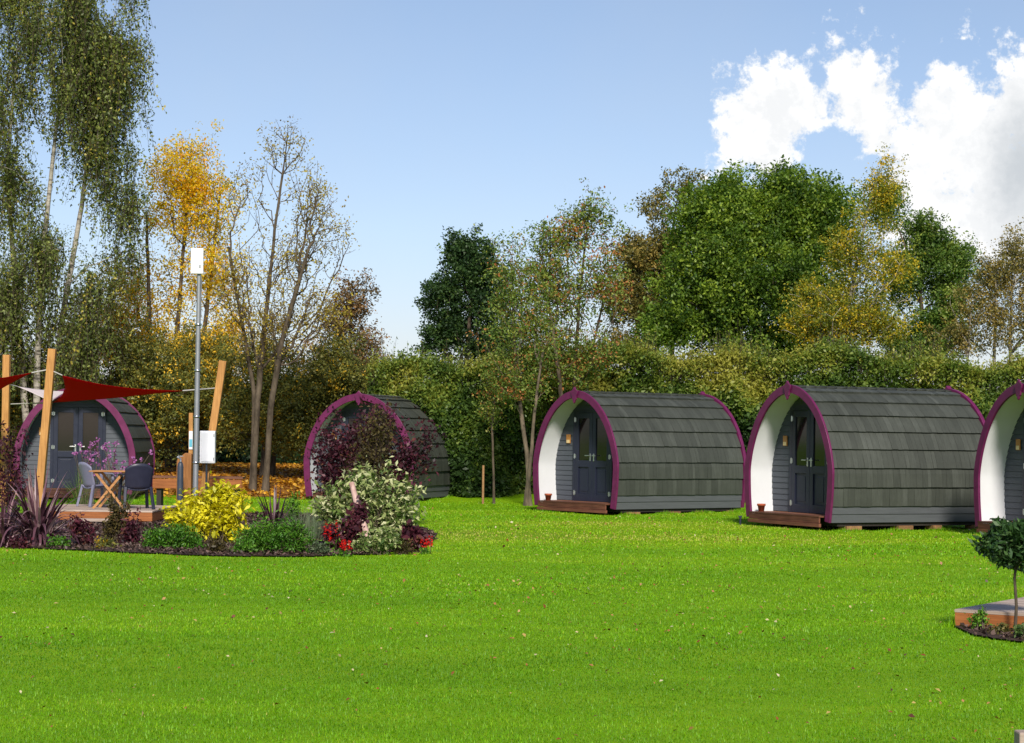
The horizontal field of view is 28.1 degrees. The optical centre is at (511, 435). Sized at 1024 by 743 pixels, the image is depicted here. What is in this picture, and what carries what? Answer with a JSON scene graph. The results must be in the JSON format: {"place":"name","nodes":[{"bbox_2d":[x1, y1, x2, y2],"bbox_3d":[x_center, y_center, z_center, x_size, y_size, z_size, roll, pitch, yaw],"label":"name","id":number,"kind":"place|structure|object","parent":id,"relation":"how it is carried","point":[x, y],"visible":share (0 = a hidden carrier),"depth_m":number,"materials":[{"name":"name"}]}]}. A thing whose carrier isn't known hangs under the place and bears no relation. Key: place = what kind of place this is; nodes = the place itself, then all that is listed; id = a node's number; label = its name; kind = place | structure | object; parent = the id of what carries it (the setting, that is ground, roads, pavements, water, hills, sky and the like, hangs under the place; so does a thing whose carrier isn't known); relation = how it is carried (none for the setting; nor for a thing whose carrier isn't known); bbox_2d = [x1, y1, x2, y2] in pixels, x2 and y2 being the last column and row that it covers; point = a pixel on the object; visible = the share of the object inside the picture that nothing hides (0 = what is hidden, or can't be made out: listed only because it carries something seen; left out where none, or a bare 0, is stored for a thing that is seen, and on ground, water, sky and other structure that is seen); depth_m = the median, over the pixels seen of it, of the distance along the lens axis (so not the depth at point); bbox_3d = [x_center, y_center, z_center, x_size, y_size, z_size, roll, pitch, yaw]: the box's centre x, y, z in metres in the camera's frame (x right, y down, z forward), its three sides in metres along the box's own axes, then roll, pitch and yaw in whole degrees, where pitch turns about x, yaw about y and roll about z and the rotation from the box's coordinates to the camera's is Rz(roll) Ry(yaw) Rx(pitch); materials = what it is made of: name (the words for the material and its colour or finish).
{"place":"outdoors","nodes":[
{"label":"outdoors","id":0,"kind":"place"},
{"bbox_2d":[109,489,138,503],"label":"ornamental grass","id":1,"kind":"object","parent":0,"point":[127,496],"depth_m":41.97,"materials":[{"name":"green plant"}]},
{"bbox_2d":[0,466,311,498],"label":"woodland floor","id":2,"kind":"structure","parent":0,"point":[285,491],"depth_m":54.41,"materials":[{"name":"soil"}]},
{"bbox_2d":[0,327,115,463],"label":"understorey tree","id":3,"kind":"object","parent":2,"relation":"on","point":[16,419],"visible":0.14,"depth_m":59.21,"materials":[{"name":"green plant"}]},
{"bbox_2d":[0,0,166,421],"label":"weeping birch","id":4,"kind":"object","parent":2,"relation":"on","point":[95,64],"visible":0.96,"depth_m":56.63,"materials":[{"name":"green plant"}]},
{"bbox_2d":[95,313,223,471],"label":"understorey tree","id":5,"kind":"object","parent":2,"relation":"on","point":[163,415],"visible":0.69,"depth_m":58.49,"materials":[{"name":"green plant"}]},
{"bbox_2d":[90,119,268,467],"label":"golden tree","id":6,"kind":"object","parent":2,"relation":"on","point":[183,183],"visible":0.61,"depth_m":62.88,"materials":[{"name":"yellow plant"}]},
{"bbox_2d":[200,321,320,477],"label":"understorey tree","id":7,"kind":"object","parent":2,"relation":"on","point":[237,419],"visible":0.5,"depth_m":58.18,"materials":[{"name":"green plant"}]},
{"bbox_2d":[259,328,391,468],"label":"understorey tree","id":8,"kind":"object","parent":2,"relation":"on","point":[333,376],"visible":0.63,"depth_m":57.08,"materials":[{"name":"green plant"}]},
{"bbox_2d":[289,266,391,373],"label":"brown tree","id":9,"kind":"object","parent":2,"relation":"on","point":[356,307],"visible":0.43,"depth_m":65.85,"materials":[{"name":"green plant"}]},
{"bbox_2d":[0,492,1023,742],"bbox_3d":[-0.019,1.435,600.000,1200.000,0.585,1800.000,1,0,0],"label":"lawn","id":10,"kind":"structure","parent":0,"point":[662,670],"depth_m":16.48,"materials":[{"name":"green plant"}]},
{"bbox_2d":[0,355,10,504],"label":"timber post","id":11,"kind":"object","parent":10,"relation":"on","point":[6,368],"visible":0.53,"depth_m":44.92,"materials":[{"name":"brown wood"}]},
{"bbox_2d":[10,385,62,400],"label":"shade sail","id":12,"kind":"object","parent":11,"relation":"attached to","point":[39,392],"visible":0.69,"depth_m":45.53,"materials":[{"name":"beige fabric"}]},
{"bbox_2d":[37,348,56,505],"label":"timber post","id":13,"kind":"object","parent":10,"relation":"on","point":[46,413],"visible":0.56,"depth_m":41.92,"materials":[{"name":"brown wood"}]},
{"bbox_2d":[0,369,45,388],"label":"shade sail","id":14,"kind":"object","parent":13,"relation":"attached to","point":[5,381],"visible":1,"depth_m":42.38,"materials":[{"name":"red fabric"}]},
{"bbox_2d":[61,466,98,503],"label":"ornamental grass","id":15,"kind":"object","parent":10,"relation":"on","point":[77,493],"depth_m":42.43,"materials":[{"name":"green plant"}]},
{"bbox_2d":[13,388,154,499],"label":"camping pod","id":16,"kind":"object","parent":10,"relation":"on","point":[73,424],"visible":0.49,"depth_m":50.09,"materials":[{"name":"grey wood"}]},
{"bbox_2d":[51,407,77,487],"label":"door","id":17,"kind":"structure","parent":16,"relation":"in","point":[65,426],"depth_m":50.09,"materials":[{"name":"blue paint"}]},
{"bbox_2d":[78,407,104,488],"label":"door","id":18,"kind":"structure","parent":16,"relation":"in","point":[90,420],"depth_m":50.11,"materials":[{"name":"blue paint"}]},
{"bbox_2d":[71,437,111,503],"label":"verbena","id":19,"kind":"object","parent":10,"relation":"on","point":[90,460],"visible":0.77,"depth_m":41.39,"materials":[{"name":"purple plant"}]},
{"bbox_2d":[50,504,177,521],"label":"terrace deck","id":20,"kind":"structure","parent":10,"relation":"on","point":[155,514],"depth_m":37.62,"materials":[{"name":"brown wood"}]},
{"bbox_2d":[76,462,116,506],"bbox_3d":[-8.001,0.947,39.379,0.630,0.866,0.624,1,0,-38],"label":"garden chair","id":21,"kind":"object","parent":20,"relation":"on","point":[87,477],"visible":0.85,"depth_m":39.20,"materials":[{"name":"plastic"}]},
{"bbox_2d":[89,470,130,508],"bbox_3d":[-7.558,1.034,38.703,0.740,0.725,0.737,1,0,0],"label":"garden table","id":22,"kind":"object","parent":20,"relation":"on","point":[95,472],"visible":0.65,"depth_m":38.42,"materials":[{"name":"brown wood"}]},
{"bbox_2d":[117,463,154,508],"bbox_3d":[-7.055,0.959,38.468,0.624,0.866,0.630,1,0,-23],"label":"garden chair","id":23,"kind":"object","parent":20,"relation":"on","point":[138,476],"visible":0.98,"depth_m":38.26,"materials":[{"name":"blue plastic"}]},
{"bbox_2d":[93,440,152,504],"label":"verbena","id":24,"kind":"object","parent":10,"relation":"on","point":[114,460],"visible":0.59,"depth_m":41.19,"materials":[{"name":"purple plant"}]},
{"bbox_2d":[176,453,192,512],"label":"timber stump","id":25,"kind":"object","parent":10,"relation":"on","point":[187,460],"visible":0.52,"depth_m":41.47,"materials":[{"name":"brown wood"}]},
{"bbox_2d":[188,413,192,453],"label":"timber post","id":26,"kind":"object","parent":10,"relation":"on","point":[190,426],"visible":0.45,"depth_m":42.56,"materials":[{"name":"brown wood"}]},
{"bbox_2d":[189,431,192,448],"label":"notice","id":27,"kind":"object","parent":26,"relation":"attached to","point":[190,439],"visible":1,"depth_m":42.54,"materials":[{"name":"white plastic"}]},
{"bbox_2d":[138,315,250,470],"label":"understorey tree","id":28,"kind":"object","parent":10,"relation":"on","point":[208,354],"visible":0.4,"depth_m":60.09,"materials":[{"name":"yellow plant"}]},
{"bbox_2d":[153,475,245,507],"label":"timber bench","id":29,"kind":"object","parent":10,"relation":"on","point":[159,485],"visible":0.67,"depth_m":43.43,"materials":[{"name":"brown wood"}]},
{"bbox_2d":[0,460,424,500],"bbox_3d":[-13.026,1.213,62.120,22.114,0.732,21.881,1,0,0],"label":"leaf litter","id":30,"kind":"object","parent":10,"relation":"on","point":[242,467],"visible":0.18,"depth_m":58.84,"materials":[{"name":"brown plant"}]},
{"bbox_2d":[199,360,226,499],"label":"timber post","id":31,"kind":"object","parent":10,"relation":"on","point":[217,398],"visible":0.56,"depth_m":41.92,"materials":[{"name":"brown wood"}]},
{"bbox_2d":[10,371,214,404],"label":"shade sail","id":32,"kind":"object","parent":31,"relation":"attached to","point":[78,390],"visible":0.98,"depth_m":42.76,"materials":[{"name":"red fabric"}]},
{"bbox_2d":[199,431,215,488],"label":"meter box","id":33,"kind":"object","parent":31,"relation":"attached to","point":[207,446],"visible":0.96,"depth_m":41.66,"materials":[{"name":"white plastic"}]},
{"bbox_2d":[201,432,213,461],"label":"door","id":34,"kind":"structure","parent":33,"relation":"in","point":[207,448],"depth_m":41.66,"materials":[{"name":"white plastic"}]},
{"bbox_2d":[10,513,436,555],"bbox_3d":[-6.176,1.599,35.094,10.560,0.054,15.480,1,0,0],"label":"planting bed","id":35,"kind":"object","parent":10,"relation":"on","point":[229,554],"visible":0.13,"depth_m":28.34,"materials":[{"name":"soil"}]},
{"bbox_2d":[4,533,33,548],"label":"bed plant","id":36,"kind":"object","parent":35,"relation":"on","point":[15,542],"visible":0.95,"depth_m":28.76,"materials":[{"name":"purple plant"}]},
{"bbox_2d":[0,420,39,526],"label":"purple shrub","id":37,"kind":"object","parent":35,"relation":"on","point":[7,478],"visible":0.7,"depth_m":32.76,"materials":[{"name":"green plant"}]},
{"bbox_2d":[0,489,43,547],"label":"flax plant","id":38,"kind":"object","parent":35,"relation":"on","point":[4,527],"visible":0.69,"depth_m":29.44,"materials":[{"name":"purple plant"}]},
{"bbox_2d":[0,463,99,547],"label":"flax plant","id":39,"kind":"object","parent":35,"relation":"on","point":[35,514],"visible":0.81,"depth_m":29.46,"materials":[{"name":"purple plant"}]},
{"bbox_2d":[42,533,71,548],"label":"bed plant","id":40,"kind":"object","parent":35,"relation":"on","point":[59,540],"visible":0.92,"depth_m":28.87,"materials":[{"name":"green plant"}]},
{"bbox_2d":[67,513,98,544],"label":"purple perennial","id":41,"kind":"object","parent":35,"relation":"on","point":[79,531],"visible":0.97,"depth_m":29.44,"materials":[{"name":"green plant"}]},
{"bbox_2d":[71,518,107,521],"bbox_3d":[-7.594,1.560,36.950,0.676,0.102,0.320,1,0,0],"label":"deck step","id":42,"kind":"object","parent":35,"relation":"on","point":[96,519],"visible":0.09,"depth_m":36.79,"materials":[{"name":"brown wood"}]},
{"bbox_2d":[95,535,122,548],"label":"bed plant","id":43,"kind":"object","parent":35,"relation":"on","point":[104,542],"visible":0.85,"depth_m":28.55,"materials":[{"name":"yellow plant"}]},
{"bbox_2d":[101,486,130,541],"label":"twiggy plant","id":44,"kind":"object","parent":35,"relation":"on","point":[113,526],"visible":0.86,"depth_m":30.06,"materials":[{"name":"brown plant"}]},
{"bbox_2d":[116,505,142,543],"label":"purple perennial","id":45,"kind":"object","parent":35,"relation":"on","point":[132,530],"visible":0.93,"depth_m":29.86,"materials":[{"name":"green plant"}]},
{"bbox_2d":[139,519,208,548],"bbox_3d":[-4.781,1.398,28.883,0.936,0.457,0.655,1,0,27],"label":"green clump","id":46,"kind":"object","parent":35,"relation":"on","point":[177,536],"visible":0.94,"depth_m":28.79,"materials":[{"name":"green plant"}]},
{"bbox_2d":[177,456,183,510],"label":"standpipe","id":47,"kind":"object","parent":35,"relation":"on","point":[180,467],"visible":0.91,"depth_m":40.75,"materials":[{"name":"grey metal"}]},
{"bbox_2d":[191,248,205,501],"bbox_3d":[-6.149,-0.952,39.976,0.288,5.384,0.172,1,0,0],"label":"metal pole","id":48,"kind":"object","parent":35,"relation":"on","point":[197,257],"visible":0.97,"depth_m":39.95,"materials":[{"name":"metal"}]},
{"bbox_2d":[158,470,254,542],"bbox_3d":[-4.530,1.089,30.498,1.484,1.134,0.846,1,0,0],"label":"yellow shrub","id":49,"kind":"object","parent":35,"relation":"on","point":[217,514],"visible":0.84,"depth_m":30.35,"materials":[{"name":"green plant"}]},
{"bbox_2d":[204,537,235,552],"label":"bed plant","id":50,"kind":"object","parent":35,"relation":"on","point":[216,545],"visible":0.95,"depth_m":28.27,"materials":[{"name":"brown plant"}]},
{"bbox_2d":[229,537,257,552],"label":"bed plant","id":51,"kind":"object","parent":35,"relation":"on","point":[243,546],"visible":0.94,"depth_m":28.37,"materials":[{"name":"green plant"}]},
{"bbox_2d":[244,485,296,530],"bbox_3d":[-3.886,1.203,32.859,1.123,0.880,0.956,1,0,29],"label":"flax plant","id":52,"kind":"object","parent":35,"relation":"on","point":[275,508],"visible":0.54,"depth_m":32.92,"materials":[{"name":"purple plant"}]},
{"bbox_2d":[229,510,318,552],"bbox_3d":[-3.330,1.356,28.703,1.205,0.629,0.814,1,0,-22],"label":"green clump","id":53,"kind":"object","parent":35,"relation":"on","point":[278,538],"visible":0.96,"depth_m":28.58,"materials":[{"name":"green plant"}]},
{"bbox_2d":[279,491,304,527],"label":"yellow green plant","id":54,"kind":"object","parent":35,"relation":"on","point":[293,504],"visible":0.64,"depth_m":33.67,"materials":[{"name":"green plant"}]},
{"bbox_2d":[274,505,324,539],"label":"lavender","id":55,"kind":"object","parent":35,"relation":"on","point":[315,530],"visible":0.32,"depth_m":31.73,"materials":[{"name":"green plant"}]},
{"bbox_2d":[308,540,330,555],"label":"bed plant","id":56,"kind":"object","parent":35,"relation":"on","point":[316,547],"visible":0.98,"depth_m":28.36,"materials":[{"name":"green plant"}]},
{"bbox_2d":[320,520,340,550],"bbox_3d":[-2.580,1.455,29.302,0.408,0.484,0.275,1,0,-10],"label":"red salvia","id":57,"kind":"object","parent":35,"relation":"on","point":[329,536],"visible":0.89,"depth_m":29.31,"materials":[{"name":"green plant"}]},
{"bbox_2d":[320,522,343,548],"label":"purple perennial","id":58,"kind":"object","parent":35,"relation":"on","point":[333,537],"visible":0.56,"depth_m":29.65,"materials":[{"name":"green plant"}]},
{"bbox_2d":[331,538,358,556],"bbox_3d":[-2.309,1.558,28.178,0.308,0.280,0.391,1,0,-34],"label":"red salvia","id":59,"kind":"object","parent":35,"relation":"on","point":[343,551],"visible":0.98,"depth_m":28.16,"materials":[{"name":"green plant"}]},
{"bbox_2d":[336,495,369,551],"bbox_3d":[-2.255,1.270,29.108,0.486,0.841,0.424,1,0,0],"label":"purple perennial","id":60,"kind":"object","parent":35,"relation":"on","point":[352,527],"visible":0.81,"depth_m":29.03,"materials":[{"name":"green plant"}]},
{"bbox_2d":[349,482,369,538],"bbox_3d":[-2.127,1.210,29.096,0.103,1.083,0.606,1,0,-41],"label":"driftwood stick","id":61,"kind":"object","parent":35,"relation":"on","point":[353,492],"visible":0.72,"depth_m":29.18,"materials":[{"name":"brown wood"}]},
{"bbox_2d":[307,455,430,542],"bbox_3d":[-2.099,0.995,30.073,1.841,1.463,0.980,1,0,0],"label":"variegated dogwood","id":62,"kind":"object","parent":35,"relation":"on","point":[384,502],"visible":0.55,"depth_m":29.98,"materials":[{"name":"green plant"}]},
{"bbox_2d":[339,398,399,487],"bbox_3d":[-2.487,0.502,36.604,1.027,2.358,0.853,1,0,-32],"label":"olive shrub","id":63,"kind":"object","parent":35,"relation":"on","point":[377,439],"visible":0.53,"depth_m":36.54,"materials":[{"name":"green plant"}]},
{"bbox_2d":[346,523,402,554],"bbox_3d":[-1.934,1.466,28.808,0.798,0.464,0.478,1,0,21],"label":"variegated shrub","id":64,"kind":"object","parent":35,"relation":"on","point":[384,542],"visible":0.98,"depth_m":28.74,"materials":[{"name":"green plant"}]},
{"bbox_2d":[304,397,447,510],"bbox_3d":[-2.505,0.497,37.532,2.643,2.416,1.428,1,0,0],"label":"purple bush","id":65,"kind":"object","parent":35,"relation":"on","point":[338,452],"visible":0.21,"depth_m":37.42,"materials":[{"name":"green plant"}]},
{"bbox_2d":[389,538,416,554],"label":"bed plant","id":66,"kind":"object","parent":35,"relation":"on","point":[404,548],"visible":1,"depth_m":28.87,"materials":[{"name":"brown plant"}]},
{"bbox_2d":[397,519,429,552],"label":"purple perennial","id":67,"kind":"object","parent":35,"relation":"on","point":[415,533],"visible":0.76,"depth_m":29.42,"materials":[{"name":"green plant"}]},
{"bbox_2d":[413,535,437,553],"bbox_3d":[-1.243,1.563,29.131,0.252,0.283,0.481,1,0,18],"label":"red salvia","id":68,"kind":"object","parent":35,"relation":"on","point":[430,545],"visible":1,"depth_m":29.14,"materials":[{"name":"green plant"}]},
{"bbox_2d":[0,511,1021,638],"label":"bark mulch","id":69,"kind":"object","parent":35,"relation":"on","point":[250,519],"visible":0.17,"depth_m":28.90,"materials":[{"name":"brown wood"}]},
{"bbox_2d":[0,345,462,463],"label":"thicket","id":70,"kind":"object","parent":10,"relation":"on","point":[221,457],"visible":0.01,"depth_m":72.05,"materials":[{"name":"green plant"}]},
{"bbox_2d":[202,116,359,491],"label":"bare tree","id":71,"kind":"object","parent":10,"relation":"on","point":[287,321],"visible":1,"depth_m":53.92,"materials":[{"name":"brown plant"}]},
{"bbox_2d":[304,391,456,500],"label":"camping pod","id":72,"kind":"object","parent":10,"relation":"on","point":[349,406],"visible":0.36,"depth_m":51.42,"materials":[{"name":"grey wood"}]},
{"bbox_2d":[343,413,366,449],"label":"door","id":73,"kind":"structure","parent":72,"relation":"in","point":[347,416],"depth_m":51.41,"materials":[{"name":"blue paint"}]},
{"bbox_2d":[409,223,525,366],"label":"dark green tree","id":74,"kind":"object","parent":10,"relation":"on","point":[464,258],"visible":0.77,"depth_m":67.61,"materials":[{"name":"green plant"}]},
{"bbox_2d":[482,465,484,503],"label":"tree stake","id":75,"kind":"object","parent":10,"relation":"on","point":[483,468],"visible":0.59,"depth_m":50.27,"materials":[{"name":"brown wood"}]},
{"bbox_2d":[472,338,520,503],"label":"thin sapling","id":76,"kind":"object","parent":10,"relation":"on","point":[492,418],"visible":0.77,"depth_m":50.48,"materials":[{"name":"green plant"}]},
{"bbox_2d":[0,502,1023,739],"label":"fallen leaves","id":77,"kind":"object","parent":10,"relation":"on","point":[690,728],"visible":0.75,"depth_m":21.14,"materials":[{"name":"brown plant"}]},
{"bbox_2d":[466,224,567,505],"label":"slender tree","id":78,"kind":"object","parent":10,"relation":"on","point":[517,379],"visible":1,"depth_m":49.67,"materials":[{"name":"green plant"}]},
{"bbox_2d":[499,177,634,399],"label":"tree","id":79,"kind":"object","parent":10,"relation":"on","point":[555,243],"visible":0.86,"depth_m":51.27,"materials":[{"name":"green plant"}]},
{"bbox_2d":[533,387,745,514],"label":"camping pod","id":80,"kind":"object","parent":10,"relation":"on","point":[610,451],"visible":1,"depth_m":45.67,"materials":[{"name":"grey wood"}]},
{"bbox_2d":[573,413,592,500],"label":"door","id":81,"kind":"structure","parent":80,"relation":"in","point":[584,421],"depth_m":45.85,"materials":[{"name":"blue paint"}]},
{"bbox_2d":[592,413,610,501],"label":"door","id":82,"kind":"structure","parent":80,"relation":"in","point":[601,456],"depth_m":45.42,"materials":[{"name":"blue paint"}]},
{"bbox_2d":[592,163,708,374],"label":"brown sparse tree","id":83,"kind":"object","parent":10,"relation":"on","point":[642,253],"visible":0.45,"depth_m":64.50,"materials":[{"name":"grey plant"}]},
{"bbox_2d":[363,314,1023,497],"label":"hedge","id":84,"kind":"object","parent":10,"relation":"on","point":[739,393],"visible":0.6,"depth_m":53.47,"materials":[{"name":"green plant"}]},
{"bbox_2d":[629,154,866,380],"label":"green tree","id":85,"kind":"object","parent":10,"relation":"on","point":[734,232],"visible":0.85,"depth_m":60.24,"materials":[{"name":"green plant"}]},
{"bbox_2d":[766,144,927,362],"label":"white stemmed birch","id":86,"kind":"object","parent":10,"relation":"on","point":[850,311],"visible":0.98,"depth_m":56.75,"materials":[{"name":"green plant"}]},
{"bbox_2d":[745,381,984,529],"bbox_3d":[6.955,0.383,40.044,4.020,2.801,2.955,1,0,-27],"label":"camping pod","id":87,"kind":"object","parent":10,"relation":"on","point":[846,458],"visible":0.98,"depth_m":39.16,"materials":[{"name":"grey wood"}]},
{"bbox_2d":[757,504,765,510],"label":"plant pot","id":88,"kind":"object","parent":87,"relation":"on","point":[761,507],"visible":1,"depth_m":40.13,"materials":[{"name":"ceramic"}]},
{"bbox_2d":[790,410,809,512],"bbox_3d":[5.576,0.511,39.703,0.116,1.980,0.634,1,0,-27],"label":"door","id":89,"kind":"structure","parent":87,"relation":"in","point":[799,502],"depth_m":39.71,"materials":[{"name":"blue paint"}]},
{"bbox_2d":[809,410,827,513],"bbox_3d":[5.867,0.514,39.130,0.116,1.980,0.634,1,0,-27],"label":"door","id":90,"kind":"structure","parent":87,"relation":"in","point":[818,462],"depth_m":39.23,"materials":[{"name":"blue paint"}]},
{"bbox_2d":[857,182,985,379],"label":"lime green tree","id":91,"kind":"object","parent":10,"relation":"on","point":[949,260],"visible":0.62,"depth_m":65.55,"materials":[{"name":"green plant"}]},
{"bbox_2d":[922,217,1023,362],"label":"rusty birch","id":92,"kind":"object","parent":10,"relation":"on","point":[997,281],"visible":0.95,"depth_m":57.74,"materials":[{"name":"brown plant"}]},
{"bbox_2d":[954,625,1023,640],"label":"bay tree bed","id":93,"kind":"object","parent":10,"relation":"on","point":[989,635],"visible":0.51,"depth_m":17.92,"materials":[{"name":"soil"}]},
{"bbox_2d":[964,605,991,628],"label":"bed plant","id":94,"kind":"object","parent":93,"relation":"on","point":[979,620],"visible":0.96,"depth_m":18.38,"materials":[{"name":"green plant"}]},
{"bbox_2d":[967,515,1023,630],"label":"bay tree","id":95,"kind":"object","parent":93,"relation":"on","point":[1003,545],"visible":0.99,"depth_m":18.06,"materials":[{"name":"green plant"}]},
{"bbox_2d":[987,622,1012,633],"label":"bed plant","id":96,"kind":"object","parent":93,"relation":"on","point":[1003,627],"visible":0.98,"depth_m":17.97,"materials":[{"name":"green plant"}]},
{"bbox_2d":[1013,622,1023,640],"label":"bed plant","id":97,"kind":"object","parent":93,"relation":"on","point":[1019,630],"visible":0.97,"depth_m":17.59,"materials":[{"name":"green plant"}]},
{"bbox_2d":[955,597,1023,629],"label":"timber deck","id":98,"kind":"structure","parent":10,"relation":"on","point":[998,612],"depth_m":18.64,"materials":[{"name":"brown wood"}]},
{"bbox_2d":[974,379,1023,532],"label":"camping pod","id":99,"kind":"object","parent":10,"relation":"on","point":[999,476],"visible":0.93,"depth_m":37.20,"materials":[{"name":"white paint"}]},
{"bbox_2d":[1014,730,1023,742],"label":"corner post","id":100,"kind":"object","parent":10,"relation":"on","point":[1018,736],"visible":1,"depth_m":11.26,"materials":[{"name":"brown wood"}]},
{"bbox_2d":[0,0,1023,389],"label":"sky","id":101,"kind":"structure","parent":0,"point":[429,115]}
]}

